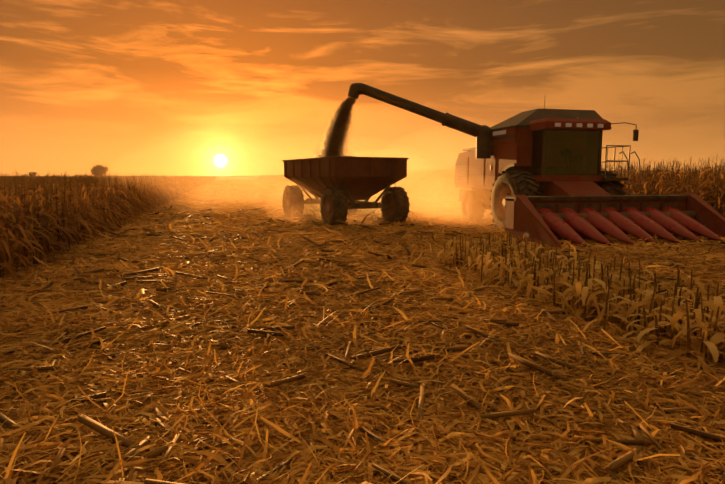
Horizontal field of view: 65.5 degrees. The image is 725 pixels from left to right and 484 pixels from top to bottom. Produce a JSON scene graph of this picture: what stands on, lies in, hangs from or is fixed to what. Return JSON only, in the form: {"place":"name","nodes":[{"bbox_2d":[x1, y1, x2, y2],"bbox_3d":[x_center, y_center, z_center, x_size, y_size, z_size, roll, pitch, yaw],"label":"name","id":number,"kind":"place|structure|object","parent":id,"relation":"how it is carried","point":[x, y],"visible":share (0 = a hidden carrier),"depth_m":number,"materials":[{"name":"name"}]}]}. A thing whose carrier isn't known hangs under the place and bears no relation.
{"place":"outdoors","nodes":[
{"label":"outdoors","id":0,"kind":"place"},
{"bbox_2d":[6,176,213,186],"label":"field","id":1,"kind":"structure","parent":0,"point":[199,184],"depth_m":124.09,"materials":[{"name":"plant"}]},
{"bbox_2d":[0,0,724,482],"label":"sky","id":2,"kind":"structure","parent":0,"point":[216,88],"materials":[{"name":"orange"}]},
{"bbox_2d":[0,176,724,483],"bbox_3d":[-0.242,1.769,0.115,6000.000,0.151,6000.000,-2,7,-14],"label":"ground","id":3,"kind":"structure","parent":0,"point":[223,177],"depth_m":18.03,"materials":[{"name":"brown plant"}]},
{"bbox_2d":[0,169,167,286],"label":"corn","id":4,"kind":"object","parent":3,"relation":"on","point":[30,223],"visible":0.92,"depth_m":13.51,"materials":[{"name":"brown plant"}]},
{"bbox_2d":[0,173,197,208],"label":"corn","id":5,"kind":"object","parent":3,"relation":"on","point":[162,187],"visible":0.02,"depth_m":38.98,"materials":[{"name":"brown plant"}]},
{"bbox_2d":[7,176,289,181],"bbox_3d":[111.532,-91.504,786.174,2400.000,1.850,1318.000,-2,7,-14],"label":"field","id":6,"kind":"structure","parent":3,"relation":"on","point":[210,176],"depth_m":359.64,"materials":[{"name":"brown plant"}]},
{"bbox_2d":[89,162,108,175],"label":"tree","id":7,"kind":"object","parent":6,"relation":"on","point":[99,171],"visible":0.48,"depth_m":260.72,"materials":[{"name":"plant"}]},
{"bbox_2d":[282,156,409,224],"bbox_3d":[-1.210,-2.072,22.566,2.940,2.431,7.153,-3,8,-27],"label":"gravity wagon","id":8,"kind":"object","parent":3,"relation":"on","point":[386,174],"visible":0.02,"depth_m":19.98,"materials":[{"name":"red paint"}]},
{"bbox_2d":[0,205,724,483],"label":"straw","id":9,"kind":"object","parent":3,"relation":"on","point":[611,468],"visible":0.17,"depth_m":5.37,"materials":[{"name":"beige plant"}]},
{"bbox_2d":[258,173,698,182],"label":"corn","id":10,"kind":"object","parent":3,"relation":"on","point":[269,178],"depth_m":190.23,"materials":[{"name":"plant"}]},
{"bbox_2d":[348,83,724,248],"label":"combine","id":11,"kind":"object","parent":3,"relation":"on","point":[528,151],"visible":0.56,"depth_m":16.93,"materials":[{"name":"red paint"}]},
{"bbox_2d":[392,161,724,197],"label":"corn","id":12,"kind":"object","parent":3,"relation":"on","point":[617,168],"depth_m":45.07,"materials":[{"name":"brown plant"}]},
{"bbox_2d":[437,231,724,372],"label":"corn stubble","id":13,"kind":"object","parent":3,"relation":"on","point":[673,315],"visible":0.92,"depth_m":6.87,"materials":[{"name":"beige plant"}]},
{"bbox_2d":[601,155,724,217],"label":"corn","id":14,"kind":"object","parent":3,"relation":"on","point":[710,194],"visible":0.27,"depth_m":22.78,"materials":[{"name":"brown plant"}]},
{"bbox_3d":[-0.836,-2.905,21.728,2.500,0.840,4.290,-2,7,-14],"label":"grain heap","id":15,"kind":"object","parent":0,"visible":0},
{"bbox_2d":[311,96,356,157],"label":"grain stream","id":16,"kind":"structure","parent":15,"relation":"on","point":[345,113],"depth_m":20.80,"materials":[{"name":"brown food"}]}
]}

